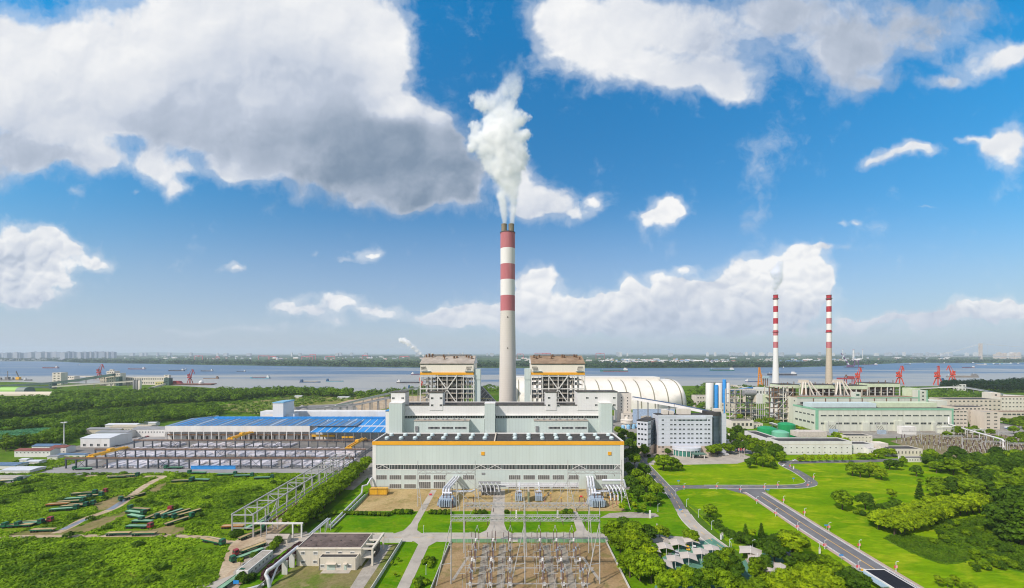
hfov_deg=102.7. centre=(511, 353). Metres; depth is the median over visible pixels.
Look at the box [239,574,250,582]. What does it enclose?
round shrub
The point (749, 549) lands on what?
tensile canopy
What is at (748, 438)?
broad tree
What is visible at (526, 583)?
cable trench cover
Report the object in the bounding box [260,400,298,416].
batching tower
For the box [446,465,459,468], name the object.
strip window
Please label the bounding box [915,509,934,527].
yellow green tree
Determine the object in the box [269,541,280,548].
round shrub
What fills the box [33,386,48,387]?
conveyor gallery
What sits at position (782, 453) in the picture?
broad tree
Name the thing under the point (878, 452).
broad tree
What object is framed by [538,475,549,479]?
louvre window
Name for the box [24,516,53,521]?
flatbed lorry
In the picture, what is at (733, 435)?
dark tree
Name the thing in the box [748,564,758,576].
young tree
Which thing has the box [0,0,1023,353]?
sky
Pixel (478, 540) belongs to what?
disconnector
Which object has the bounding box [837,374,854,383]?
ship unloader
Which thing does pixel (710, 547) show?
tensile canopy
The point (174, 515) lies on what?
flatbed lorry
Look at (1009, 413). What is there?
office wing
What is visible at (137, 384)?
cement silo
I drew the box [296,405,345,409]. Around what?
screen wall
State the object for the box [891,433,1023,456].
switchyard ground
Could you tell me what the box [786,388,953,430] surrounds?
old power house
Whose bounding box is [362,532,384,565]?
loading frame
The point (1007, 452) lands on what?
broad tree
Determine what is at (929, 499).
yellow green tree
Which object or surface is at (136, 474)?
flatbed lorry
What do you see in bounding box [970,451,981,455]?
dark tree
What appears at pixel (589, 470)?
switchyard gantry
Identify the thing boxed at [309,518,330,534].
pipe rack
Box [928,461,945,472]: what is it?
broad tree
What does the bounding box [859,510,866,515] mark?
round shrub
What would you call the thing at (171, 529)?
bare earth
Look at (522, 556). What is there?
cable trench cover
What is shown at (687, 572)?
broad tree
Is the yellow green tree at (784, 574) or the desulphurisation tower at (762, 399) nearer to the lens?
the yellow green tree at (784, 574)
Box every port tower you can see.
[49,383,56,388]
[52,372,67,384]
[106,371,119,385]
[115,373,125,385]
[116,376,122,385]
[164,378,172,384]
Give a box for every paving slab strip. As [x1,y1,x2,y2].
[477,545,488,587]
[496,545,505,587]
[543,545,557,587]
[559,545,576,587]
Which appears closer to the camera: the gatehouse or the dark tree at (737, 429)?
the gatehouse
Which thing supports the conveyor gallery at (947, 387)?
on the ground at (7, 455)
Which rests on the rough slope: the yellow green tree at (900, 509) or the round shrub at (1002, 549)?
the round shrub at (1002, 549)
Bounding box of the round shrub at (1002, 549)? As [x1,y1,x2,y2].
[997,546,1008,551]
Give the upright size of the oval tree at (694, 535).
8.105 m
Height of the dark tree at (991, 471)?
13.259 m
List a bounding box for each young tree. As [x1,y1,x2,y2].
[237,557,243,565]
[618,502,625,507]
[631,501,638,508]
[639,503,646,510]
[654,525,664,536]
[748,528,756,537]
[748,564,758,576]
[886,488,897,497]
[933,575,944,583]
[943,577,952,586]
[949,574,960,586]
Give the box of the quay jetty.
[173,380,216,384]
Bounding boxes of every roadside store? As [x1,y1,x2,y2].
[0,462,28,468]
[0,466,46,473]
[0,475,25,481]
[19,458,32,461]
[26,460,46,464]
[46,455,63,459]
[57,453,89,456]
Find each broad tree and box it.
[0,440,14,450]
[8,439,19,448]
[26,438,39,444]
[38,437,49,443]
[281,510,297,526]
[287,503,301,510]
[289,511,308,531]
[298,498,310,504]
[298,504,316,524]
[302,492,316,499]
[307,500,323,518]
[310,487,324,494]
[311,493,329,512]
[315,483,329,488]
[319,489,334,508]
[324,486,338,502]
[327,476,338,480]
[330,482,343,498]
[333,478,348,494]
[338,474,351,489]
[344,470,356,485]
[346,467,359,482]
[352,465,362,472]
[356,462,365,475]
[359,459,370,472]
[360,456,371,462]
[601,519,622,537]
[608,528,629,552]
[614,426,620,432]
[616,549,635,577]
[617,434,625,440]
[618,428,628,434]
[622,520,643,531]
[623,539,641,550]
[627,453,641,466]
[627,468,644,477]
[627,549,651,580]
[636,531,652,543]
[637,474,654,492]
[639,444,649,456]
[643,492,657,506]
[643,553,666,583]
[648,482,664,494]
[654,454,673,470]
[654,569,680,587]
[670,457,679,469]
[676,462,683,468]
[676,564,694,587]
[682,529,691,537]
[700,566,718,587]
[703,503,717,516]
[705,445,717,456]
[713,549,735,569]
[713,567,735,587]
[714,443,724,454]
[722,547,738,558]
[724,443,735,451]
[726,428,734,433]
[733,577,753,587]
[736,432,744,440]
[743,435,751,441]
[745,443,756,453]
[747,556,766,572]
[747,575,768,587]
[749,437,760,444]
[750,452,761,464]
[756,456,769,463]
[757,439,766,447]
[764,441,772,447]
[767,417,774,422]
[774,451,786,461]
[816,553,831,564]
[826,559,844,572]
[830,489,853,509]
[845,461,858,475]
[852,463,868,477]
[866,465,874,476]
[872,449,884,458]
[879,448,890,456]
[919,448,940,458]
[924,476,946,489]
[925,480,946,495]
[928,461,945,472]
[942,431,952,435]
[942,458,965,474]
[951,426,964,434]
[955,474,970,479]
[955,479,981,492]
[958,582,968,587]
[962,478,987,492]
[963,459,982,468]
[967,474,977,477]
[967,582,977,587]
[973,430,984,435]
[978,466,995,471]
[985,428,995,433]
[985,464,1003,472]
[985,480,1006,491]
[993,471,1015,477]
[995,478,1008,483]
[1003,450,1018,456]
[1005,437,1018,445]
[1005,476,1023,486]
[1007,425,1020,433]
[1009,417,1021,425]
[1011,419,1023,425]
[1011,467,1023,477]
[1012,431,1023,438]
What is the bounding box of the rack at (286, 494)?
[231,454,350,536]
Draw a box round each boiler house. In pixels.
[420,354,480,401]
[524,354,584,401]
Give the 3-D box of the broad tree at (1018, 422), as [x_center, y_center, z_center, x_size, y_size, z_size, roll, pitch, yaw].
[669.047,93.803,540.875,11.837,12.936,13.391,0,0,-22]
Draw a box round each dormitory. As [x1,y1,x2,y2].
[14,448,60,456]
[32,444,66,447]
[49,445,75,452]
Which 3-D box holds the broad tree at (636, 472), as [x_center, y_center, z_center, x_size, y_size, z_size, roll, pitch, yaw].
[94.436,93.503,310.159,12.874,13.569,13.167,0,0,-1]
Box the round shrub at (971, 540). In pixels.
[965,537,977,543]
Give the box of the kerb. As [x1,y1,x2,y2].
[289,461,919,587]
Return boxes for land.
[35,354,1023,367]
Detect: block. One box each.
[3,353,10,357]
[13,352,18,358]
[18,352,23,358]
[27,352,34,358]
[36,352,44,358]
[45,352,50,357]
[60,352,67,358]
[67,351,72,357]
[77,352,83,358]
[84,352,89,358]
[98,351,104,357]
[105,352,110,357]
[111,352,116,357]
[636,408,725,458]
[692,395,705,407]
[720,403,736,412]
[726,419,753,428]
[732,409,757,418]
[754,422,762,427]
[840,433,871,442]
[996,352,1001,358]
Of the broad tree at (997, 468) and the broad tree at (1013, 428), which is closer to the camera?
the broad tree at (997, 468)
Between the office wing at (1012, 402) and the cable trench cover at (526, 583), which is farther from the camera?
the office wing at (1012, 402)
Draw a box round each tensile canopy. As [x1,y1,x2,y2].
[656,542,674,554]
[663,558,672,567]
[666,555,683,567]
[668,539,686,546]
[679,551,697,560]
[682,537,699,543]
[691,548,708,554]
[703,544,719,551]
[739,546,761,554]
[747,553,759,559]
[761,567,775,571]
[772,562,785,567]
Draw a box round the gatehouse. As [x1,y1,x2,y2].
[862,569,915,587]
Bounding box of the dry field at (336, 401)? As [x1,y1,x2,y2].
[220,392,425,414]
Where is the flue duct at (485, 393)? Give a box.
[474,386,496,401]
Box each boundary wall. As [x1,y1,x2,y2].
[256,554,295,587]
[370,539,401,587]
[384,539,400,542]
[431,540,450,587]
[606,540,629,587]
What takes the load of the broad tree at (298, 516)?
on the ground at (7, 455)
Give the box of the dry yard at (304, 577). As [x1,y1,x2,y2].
[271,544,397,587]
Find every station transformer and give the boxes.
[515,482,521,500]
[535,482,541,500]
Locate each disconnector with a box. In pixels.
[466,564,471,587]
[470,543,475,571]
[474,525,479,549]
[487,564,492,587]
[489,543,494,571]
[491,525,495,550]
[507,564,512,587]
[539,543,544,571]
[542,564,547,587]
[552,525,556,550]
[557,543,562,571]
[562,564,567,587]
[569,525,573,549]
[582,564,587,587]
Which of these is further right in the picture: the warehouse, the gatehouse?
the gatehouse
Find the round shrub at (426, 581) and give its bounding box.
[423,578,429,584]
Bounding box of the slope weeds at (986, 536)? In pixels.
[929,515,1023,570]
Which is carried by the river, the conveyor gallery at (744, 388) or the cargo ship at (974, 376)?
the cargo ship at (974, 376)
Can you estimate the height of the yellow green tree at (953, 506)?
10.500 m
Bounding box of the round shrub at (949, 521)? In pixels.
[944,519,955,525]
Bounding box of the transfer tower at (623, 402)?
[614,392,630,420]
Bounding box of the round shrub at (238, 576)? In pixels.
[235,571,244,581]
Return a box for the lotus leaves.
[0,427,50,438]
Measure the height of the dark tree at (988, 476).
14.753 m
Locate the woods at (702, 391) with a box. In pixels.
[354,382,767,408]
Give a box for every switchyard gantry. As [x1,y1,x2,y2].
[417,461,480,508]
[436,501,600,585]
[463,487,592,556]
[567,460,630,509]
[943,434,961,443]
[962,437,981,448]
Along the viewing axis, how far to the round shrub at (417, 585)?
173.06 m
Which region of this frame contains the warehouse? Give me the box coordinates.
[80,433,132,446]
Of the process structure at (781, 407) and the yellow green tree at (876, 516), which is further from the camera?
the process structure at (781, 407)
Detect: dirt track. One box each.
[0,534,233,543]
[52,475,166,532]
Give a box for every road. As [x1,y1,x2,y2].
[0,441,334,486]
[217,533,281,587]
[291,490,703,587]
[639,455,685,508]
[662,461,817,488]
[662,486,683,496]
[675,509,726,546]
[727,489,769,496]
[738,487,918,587]
[781,458,897,463]
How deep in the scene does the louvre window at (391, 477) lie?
301.99 m
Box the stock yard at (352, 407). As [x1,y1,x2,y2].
[308,403,357,409]
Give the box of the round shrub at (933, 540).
[928,538,937,543]
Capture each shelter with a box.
[897,426,915,434]
[936,426,954,433]
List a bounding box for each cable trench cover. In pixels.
[452,557,468,579]
[465,567,593,567]
[469,556,580,556]
[472,583,589,583]
[581,557,600,579]
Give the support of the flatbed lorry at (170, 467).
on the road at (62, 469)
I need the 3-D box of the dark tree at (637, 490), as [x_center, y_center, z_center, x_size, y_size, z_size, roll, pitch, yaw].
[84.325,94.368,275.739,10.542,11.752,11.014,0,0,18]
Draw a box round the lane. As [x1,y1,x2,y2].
[196,574,235,587]
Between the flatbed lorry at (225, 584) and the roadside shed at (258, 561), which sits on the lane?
the flatbed lorry at (225, 584)
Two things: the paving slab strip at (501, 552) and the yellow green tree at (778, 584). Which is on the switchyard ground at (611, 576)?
the paving slab strip at (501, 552)
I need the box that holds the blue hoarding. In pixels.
[191,466,235,468]
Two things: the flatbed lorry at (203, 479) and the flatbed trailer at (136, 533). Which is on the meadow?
the flatbed lorry at (203, 479)
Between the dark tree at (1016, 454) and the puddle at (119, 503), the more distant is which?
the dark tree at (1016, 454)
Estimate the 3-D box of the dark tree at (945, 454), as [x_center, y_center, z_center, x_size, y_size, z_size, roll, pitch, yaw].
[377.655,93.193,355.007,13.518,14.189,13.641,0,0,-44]
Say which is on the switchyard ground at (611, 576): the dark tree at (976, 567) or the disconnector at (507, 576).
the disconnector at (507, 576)
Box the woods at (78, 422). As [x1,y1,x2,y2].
[0,401,222,442]
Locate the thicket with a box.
[752,560,834,576]
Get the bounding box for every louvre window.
[376,475,386,479]
[389,475,400,479]
[389,484,400,487]
[404,475,415,479]
[404,484,415,487]
[419,475,430,479]
[419,482,430,487]
[433,475,444,479]
[433,482,444,487]
[463,475,473,479]
[509,475,520,479]
[523,475,534,479]
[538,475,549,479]
[552,475,563,479]
[568,475,578,479]
[596,475,606,479]
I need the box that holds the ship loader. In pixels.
[757,367,769,385]
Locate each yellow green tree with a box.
[619,530,641,549]
[626,431,633,437]
[638,542,658,553]
[668,568,688,587]
[757,572,783,587]
[766,455,775,463]
[770,567,796,585]
[773,580,794,587]
[777,529,811,551]
[785,565,807,577]
[791,577,816,587]
[798,565,824,579]
[808,577,829,587]
[810,563,833,577]
[824,575,846,587]
[834,432,842,437]
[855,452,863,457]
[864,461,879,473]
[866,510,886,528]
[873,467,888,479]
[876,508,892,527]
[881,515,906,534]
[887,508,900,514]
[889,448,897,454]
[890,506,908,513]
[894,515,913,533]
[898,502,918,510]
[899,514,917,531]
[902,513,919,530]
[907,512,927,529]
[909,509,931,524]
[910,499,927,507]
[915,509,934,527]
[919,495,940,503]
[919,507,938,521]
[924,503,947,518]
[924,506,943,521]
[933,495,949,500]
[937,503,954,519]
[940,500,958,513]
[943,499,964,516]
[949,493,964,499]
[950,498,971,514]
[962,496,984,513]
[963,492,978,496]
[965,500,977,514]
[973,492,986,497]
[977,498,988,512]
[978,497,994,502]
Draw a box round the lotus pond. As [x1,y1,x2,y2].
[0,428,46,435]
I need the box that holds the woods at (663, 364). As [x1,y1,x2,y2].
[0,354,1023,367]
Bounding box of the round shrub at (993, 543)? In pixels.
[987,540,999,546]
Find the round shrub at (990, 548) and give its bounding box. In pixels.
[986,546,996,550]
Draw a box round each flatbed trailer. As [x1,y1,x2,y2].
[29,527,56,532]
[45,502,69,506]
[105,531,131,535]
[107,475,125,478]
[126,513,144,517]
[131,519,153,523]
[131,531,157,535]
[220,524,244,528]
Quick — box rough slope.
[932,516,1023,572]
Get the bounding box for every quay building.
[68,376,79,381]
[100,377,105,384]
[126,377,163,384]
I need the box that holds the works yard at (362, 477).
[343,416,1023,489]
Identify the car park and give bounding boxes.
[655,538,785,587]
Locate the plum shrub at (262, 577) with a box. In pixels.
[260,572,271,580]
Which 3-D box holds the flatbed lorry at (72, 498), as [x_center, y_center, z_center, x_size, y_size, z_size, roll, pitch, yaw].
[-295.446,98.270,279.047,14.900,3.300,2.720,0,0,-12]
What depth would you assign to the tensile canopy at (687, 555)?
195.11 m
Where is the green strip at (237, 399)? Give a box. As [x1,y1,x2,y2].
[0,395,282,428]
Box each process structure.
[725,389,757,419]
[764,386,792,421]
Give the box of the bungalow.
[864,448,876,454]
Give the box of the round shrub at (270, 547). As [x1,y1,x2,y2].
[265,545,275,550]
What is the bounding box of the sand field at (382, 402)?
[338,396,425,409]
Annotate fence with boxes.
[352,493,367,510]
[450,539,507,541]
[518,539,605,541]
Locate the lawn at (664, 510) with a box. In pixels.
[242,478,689,587]
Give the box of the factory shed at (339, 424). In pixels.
[165,410,385,442]
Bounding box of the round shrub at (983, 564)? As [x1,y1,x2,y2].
[974,560,991,568]
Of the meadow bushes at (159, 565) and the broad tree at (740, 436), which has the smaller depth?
the meadow bushes at (159, 565)
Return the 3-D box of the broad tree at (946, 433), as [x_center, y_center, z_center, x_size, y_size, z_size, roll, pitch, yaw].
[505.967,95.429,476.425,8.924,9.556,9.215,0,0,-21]
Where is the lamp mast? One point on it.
(63, 434)
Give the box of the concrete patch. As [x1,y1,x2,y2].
[601,512,657,517]
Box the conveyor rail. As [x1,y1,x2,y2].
[253,461,353,536]
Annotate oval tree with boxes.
[624,494,632,506]
[662,527,670,537]
[689,530,699,544]
[898,456,907,463]
[916,478,923,484]
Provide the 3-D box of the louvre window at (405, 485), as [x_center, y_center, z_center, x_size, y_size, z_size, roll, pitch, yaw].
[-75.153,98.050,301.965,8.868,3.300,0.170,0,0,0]
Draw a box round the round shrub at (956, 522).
[950,519,960,524]
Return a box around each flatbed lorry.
[0,477,22,481]
[0,521,34,528]
[5,520,22,527]
[11,518,44,524]
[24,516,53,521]
[48,504,79,511]
[57,497,85,502]
[59,501,89,506]
[63,494,92,499]
[67,500,95,504]
[70,489,97,495]
[72,466,92,469]
[76,491,104,496]
[81,488,108,494]
[117,472,139,477]
[118,492,145,500]
[124,509,146,514]
[125,522,153,528]
[127,504,150,510]
[138,510,163,519]
[152,505,173,518]
[153,508,183,518]
[161,508,190,518]
[163,465,182,468]
[164,512,194,525]
[171,477,193,482]
[171,508,201,518]
[187,469,206,473]
[192,476,209,481]
[201,537,225,545]
[217,471,237,475]
[217,568,244,587]
[229,547,264,562]
[232,541,266,555]
[233,472,253,477]
[238,524,265,540]
[244,515,269,530]
[253,474,274,479]
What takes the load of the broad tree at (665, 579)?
on the car park
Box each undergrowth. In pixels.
[0,400,238,419]
[220,389,422,415]
[895,386,1002,398]
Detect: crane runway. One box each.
[64,457,353,468]
[94,448,365,457]
[133,439,372,447]
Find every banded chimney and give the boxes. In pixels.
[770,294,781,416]
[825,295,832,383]
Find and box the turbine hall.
[372,432,623,488]
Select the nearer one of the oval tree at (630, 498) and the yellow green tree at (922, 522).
the yellow green tree at (922, 522)
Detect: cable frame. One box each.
[478,481,500,495]
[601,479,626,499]
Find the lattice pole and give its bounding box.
[456,477,459,510]
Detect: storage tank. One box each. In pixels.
[757,426,776,434]
[771,430,788,436]
[777,422,795,436]
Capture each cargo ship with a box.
[299,379,319,382]
[396,380,419,382]
[600,368,627,371]
[710,368,734,370]
[767,372,796,374]
[946,374,978,377]
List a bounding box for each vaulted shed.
[0,387,35,391]
[0,392,51,395]
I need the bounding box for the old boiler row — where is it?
[770,380,899,403]
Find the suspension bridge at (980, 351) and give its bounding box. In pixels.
[910,343,1023,358]
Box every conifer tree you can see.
[742,523,748,535]
[758,523,764,536]
[914,482,924,498]
[992,496,1019,540]
[1003,497,1023,544]
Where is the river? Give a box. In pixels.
[0,361,1023,392]
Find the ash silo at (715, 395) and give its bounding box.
[706,379,729,412]
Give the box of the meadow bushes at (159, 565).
[0,471,312,581]
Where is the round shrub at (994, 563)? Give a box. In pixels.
[991,560,1006,568]
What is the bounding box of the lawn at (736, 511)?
[647,454,1023,587]
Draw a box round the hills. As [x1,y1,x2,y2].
[117,352,221,354]
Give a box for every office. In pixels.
[870,441,887,448]
[880,446,922,455]
[898,456,921,461]
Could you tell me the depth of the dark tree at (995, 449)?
377.62 m
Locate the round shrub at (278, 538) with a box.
[273,535,283,543]
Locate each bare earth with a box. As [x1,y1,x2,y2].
[10,530,56,535]
[58,512,124,534]
[93,495,124,509]
[130,525,184,533]
[146,483,165,492]
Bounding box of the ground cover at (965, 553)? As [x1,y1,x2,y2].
[883,533,973,564]
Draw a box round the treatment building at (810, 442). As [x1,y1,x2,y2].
[744,430,873,454]
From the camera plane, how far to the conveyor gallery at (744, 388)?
688.50 m
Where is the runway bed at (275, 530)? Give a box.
[255,518,288,536]
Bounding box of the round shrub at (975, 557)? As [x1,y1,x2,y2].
[969,554,982,560]
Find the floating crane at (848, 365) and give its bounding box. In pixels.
[841,353,863,367]
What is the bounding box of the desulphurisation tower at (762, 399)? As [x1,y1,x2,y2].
[752,393,768,419]
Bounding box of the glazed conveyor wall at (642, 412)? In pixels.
[633,409,674,422]
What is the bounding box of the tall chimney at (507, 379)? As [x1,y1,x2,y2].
[499,223,515,401]
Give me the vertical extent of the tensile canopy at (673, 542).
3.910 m
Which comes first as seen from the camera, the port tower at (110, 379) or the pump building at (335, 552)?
the pump building at (335, 552)
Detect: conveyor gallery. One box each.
[0,373,114,385]
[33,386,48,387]
[52,380,135,388]
[306,396,390,409]
[335,387,421,409]
[632,396,704,418]
[731,387,752,408]
[896,386,958,389]
[964,387,1023,395]
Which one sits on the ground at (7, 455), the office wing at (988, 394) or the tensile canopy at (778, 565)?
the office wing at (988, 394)
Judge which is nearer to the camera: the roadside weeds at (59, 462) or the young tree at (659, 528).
the young tree at (659, 528)
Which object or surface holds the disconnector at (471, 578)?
on the switchyard ground at (611, 576)
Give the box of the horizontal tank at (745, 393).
[742,390,756,401]
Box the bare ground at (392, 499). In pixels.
[354,489,624,510]
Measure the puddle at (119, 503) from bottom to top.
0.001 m
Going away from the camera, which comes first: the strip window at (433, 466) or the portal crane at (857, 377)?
the strip window at (433, 466)
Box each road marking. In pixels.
[640,458,874,568]
[748,492,917,587]
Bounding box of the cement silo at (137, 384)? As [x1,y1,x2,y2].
[133,380,141,389]
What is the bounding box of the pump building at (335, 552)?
[296,533,372,572]
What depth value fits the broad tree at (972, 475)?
301.10 m
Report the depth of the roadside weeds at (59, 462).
365.63 m
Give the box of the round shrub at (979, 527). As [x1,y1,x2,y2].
[973,525,984,530]
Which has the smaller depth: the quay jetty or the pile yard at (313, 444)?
the pile yard at (313, 444)
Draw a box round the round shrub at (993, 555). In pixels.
[986,553,1002,560]
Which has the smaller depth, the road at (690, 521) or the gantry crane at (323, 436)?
the road at (690, 521)
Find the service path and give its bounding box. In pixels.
[350,545,391,587]
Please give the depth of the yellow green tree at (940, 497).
259.99 m
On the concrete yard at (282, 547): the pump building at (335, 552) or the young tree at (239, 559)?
the young tree at (239, 559)
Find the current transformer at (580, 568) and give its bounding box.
[579,558,581,578]
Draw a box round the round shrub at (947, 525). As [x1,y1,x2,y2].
[944,523,953,529]
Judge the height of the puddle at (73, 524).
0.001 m
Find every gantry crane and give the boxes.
[86,446,129,456]
[227,431,253,438]
[312,435,334,441]
[345,437,366,447]
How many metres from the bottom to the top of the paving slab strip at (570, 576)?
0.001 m
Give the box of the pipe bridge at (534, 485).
[499,483,578,492]
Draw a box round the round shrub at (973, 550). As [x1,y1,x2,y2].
[967,548,979,553]
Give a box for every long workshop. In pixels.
[86,427,122,433]
[95,430,135,436]
[105,423,143,426]
[110,425,157,429]
[132,426,167,436]
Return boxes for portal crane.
[96,364,103,378]
[187,369,194,382]
[855,368,861,382]
[895,366,903,383]
[933,366,941,384]
[946,366,955,379]
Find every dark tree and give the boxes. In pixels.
[17,435,28,445]
[17,438,26,446]
[53,438,62,443]
[616,516,629,525]
[623,475,639,486]
[624,438,633,446]
[624,448,631,460]
[624,462,634,474]
[629,445,639,453]
[629,484,644,501]
[637,463,651,474]
[642,524,657,538]
[655,495,661,503]
[664,448,671,454]
[689,567,712,587]
[701,552,727,569]
[725,554,744,572]
[729,431,737,440]
[730,568,746,579]
[731,425,742,432]
[731,440,742,452]
[734,531,745,541]
[738,440,750,450]
[742,535,754,545]
[744,457,754,465]
[752,445,764,453]
[756,535,780,556]
[759,554,773,567]
[762,540,786,561]
[767,446,781,456]
[769,461,777,466]
[770,533,785,547]
[771,443,783,450]
[782,555,795,565]
[790,551,800,560]
[800,553,810,561]
[809,553,818,562]
[833,569,857,587]
[842,566,855,571]
[849,570,872,587]
[853,492,875,509]
[871,503,883,509]
[879,502,896,508]
[883,459,896,469]
[887,498,901,505]
[893,460,903,466]
[908,465,923,476]
[920,455,937,468]
[937,452,955,468]
[942,476,958,492]
[946,446,968,456]
[956,454,977,470]
[967,466,984,474]
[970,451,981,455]
[971,564,981,570]
[974,476,994,492]
[976,457,988,465]
[976,469,995,474]
[977,473,994,477]
[981,499,1012,527]
[982,474,995,494]
[986,446,1006,452]
[986,459,1009,471]
[989,485,1013,501]
[996,560,1008,569]
[998,485,1023,498]
[999,487,1023,513]
[1000,458,1018,472]
[1006,545,1015,551]
[1009,452,1023,459]
[1010,456,1022,463]
[1017,460,1023,466]
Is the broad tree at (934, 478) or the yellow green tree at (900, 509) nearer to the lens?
the yellow green tree at (900, 509)
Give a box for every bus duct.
[442,476,474,494]
[586,476,610,495]
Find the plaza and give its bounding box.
[649,454,748,464]
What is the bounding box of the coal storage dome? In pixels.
[516,376,686,408]
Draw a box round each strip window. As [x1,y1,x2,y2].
[376,465,388,468]
[390,465,402,468]
[404,465,416,468]
[418,465,430,468]
[432,465,444,468]
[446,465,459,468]
[460,465,473,468]
[474,465,487,468]
[488,465,501,468]
[502,465,515,468]
[516,465,529,468]
[530,465,543,468]
[544,465,557,468]
[558,465,571,468]
[572,465,585,468]
[586,465,599,468]
[601,465,613,468]
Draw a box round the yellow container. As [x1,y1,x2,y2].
[368,487,388,495]
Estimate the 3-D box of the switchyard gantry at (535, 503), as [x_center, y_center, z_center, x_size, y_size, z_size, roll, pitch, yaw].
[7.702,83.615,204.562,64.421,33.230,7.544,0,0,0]
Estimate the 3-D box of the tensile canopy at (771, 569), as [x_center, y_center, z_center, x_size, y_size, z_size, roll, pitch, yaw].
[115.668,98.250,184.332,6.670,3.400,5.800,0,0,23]
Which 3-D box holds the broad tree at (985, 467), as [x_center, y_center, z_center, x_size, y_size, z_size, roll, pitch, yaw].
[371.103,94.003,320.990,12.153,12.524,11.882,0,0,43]
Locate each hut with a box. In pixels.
[148,422,159,424]
[265,534,291,543]
[620,413,632,420]
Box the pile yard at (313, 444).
[64,437,373,469]
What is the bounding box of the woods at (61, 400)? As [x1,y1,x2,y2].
[0,385,353,415]
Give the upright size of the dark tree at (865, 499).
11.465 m
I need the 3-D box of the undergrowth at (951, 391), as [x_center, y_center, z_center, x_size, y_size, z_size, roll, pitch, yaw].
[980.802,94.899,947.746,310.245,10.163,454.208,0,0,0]
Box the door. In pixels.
[327,565,334,569]
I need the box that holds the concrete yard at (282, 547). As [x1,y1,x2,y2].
[233,531,306,573]
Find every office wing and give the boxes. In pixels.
[929,397,1000,409]
[941,405,988,423]
[954,408,967,427]
[970,410,999,428]
[982,392,999,397]
[989,410,1023,421]
[992,396,1023,409]
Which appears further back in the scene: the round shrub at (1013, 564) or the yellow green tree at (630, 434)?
the yellow green tree at (630, 434)
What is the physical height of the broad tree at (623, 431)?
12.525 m
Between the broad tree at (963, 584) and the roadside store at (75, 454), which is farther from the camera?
the roadside store at (75, 454)
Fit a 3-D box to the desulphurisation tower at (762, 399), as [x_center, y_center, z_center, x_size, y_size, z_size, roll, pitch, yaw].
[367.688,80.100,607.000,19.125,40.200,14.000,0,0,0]
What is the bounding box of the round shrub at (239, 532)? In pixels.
[234,529,243,536]
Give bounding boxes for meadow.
[0,472,339,587]
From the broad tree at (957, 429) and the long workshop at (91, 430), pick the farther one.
the long workshop at (91, 430)
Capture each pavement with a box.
[743,492,855,566]
[764,492,923,587]
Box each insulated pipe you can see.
[264,545,297,587]
[327,477,371,527]
[948,417,1004,448]
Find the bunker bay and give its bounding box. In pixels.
[385,390,617,432]
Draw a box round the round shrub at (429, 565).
[426,562,432,567]
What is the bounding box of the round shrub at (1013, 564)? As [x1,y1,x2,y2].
[1004,559,1022,568]
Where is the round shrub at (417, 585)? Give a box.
[414,582,420,587]
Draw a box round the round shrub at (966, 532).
[959,529,971,535]
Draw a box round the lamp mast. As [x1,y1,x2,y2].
[61,422,66,443]
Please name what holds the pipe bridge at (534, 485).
on the bare ground at (392, 499)
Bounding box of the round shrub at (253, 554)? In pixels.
[249,551,258,557]
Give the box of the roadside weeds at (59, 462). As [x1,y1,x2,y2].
[0,456,85,474]
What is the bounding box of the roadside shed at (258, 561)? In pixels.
[236,550,272,574]
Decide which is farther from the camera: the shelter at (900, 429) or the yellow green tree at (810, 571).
the shelter at (900, 429)
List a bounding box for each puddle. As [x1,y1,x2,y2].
[60,519,87,529]
[107,499,128,509]
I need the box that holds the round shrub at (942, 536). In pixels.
[937,534,949,539]
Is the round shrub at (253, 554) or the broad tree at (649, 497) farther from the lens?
the broad tree at (649, 497)
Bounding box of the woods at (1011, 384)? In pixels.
[938,377,1023,391]
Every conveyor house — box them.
[742,387,770,396]
[953,384,965,390]
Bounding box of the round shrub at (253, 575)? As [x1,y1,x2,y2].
[250,572,256,580]
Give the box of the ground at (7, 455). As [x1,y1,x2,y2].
[0,354,1023,587]
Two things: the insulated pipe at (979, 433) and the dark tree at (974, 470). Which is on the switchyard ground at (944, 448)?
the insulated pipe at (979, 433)
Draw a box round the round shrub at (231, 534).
[228,529,236,537]
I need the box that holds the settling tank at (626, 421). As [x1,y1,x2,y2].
[620,416,632,428]
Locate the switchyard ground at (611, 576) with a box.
[433,543,627,587]
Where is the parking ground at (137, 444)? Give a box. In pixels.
[121,436,167,447]
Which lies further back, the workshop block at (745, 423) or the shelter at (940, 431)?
the workshop block at (745, 423)
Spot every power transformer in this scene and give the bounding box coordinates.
[437,492,455,506]
[586,492,606,506]
[828,421,838,432]
[876,422,887,433]
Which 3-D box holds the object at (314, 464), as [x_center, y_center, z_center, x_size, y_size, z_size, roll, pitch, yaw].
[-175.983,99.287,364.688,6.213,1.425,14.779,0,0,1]
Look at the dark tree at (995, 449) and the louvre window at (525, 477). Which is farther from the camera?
the dark tree at (995, 449)

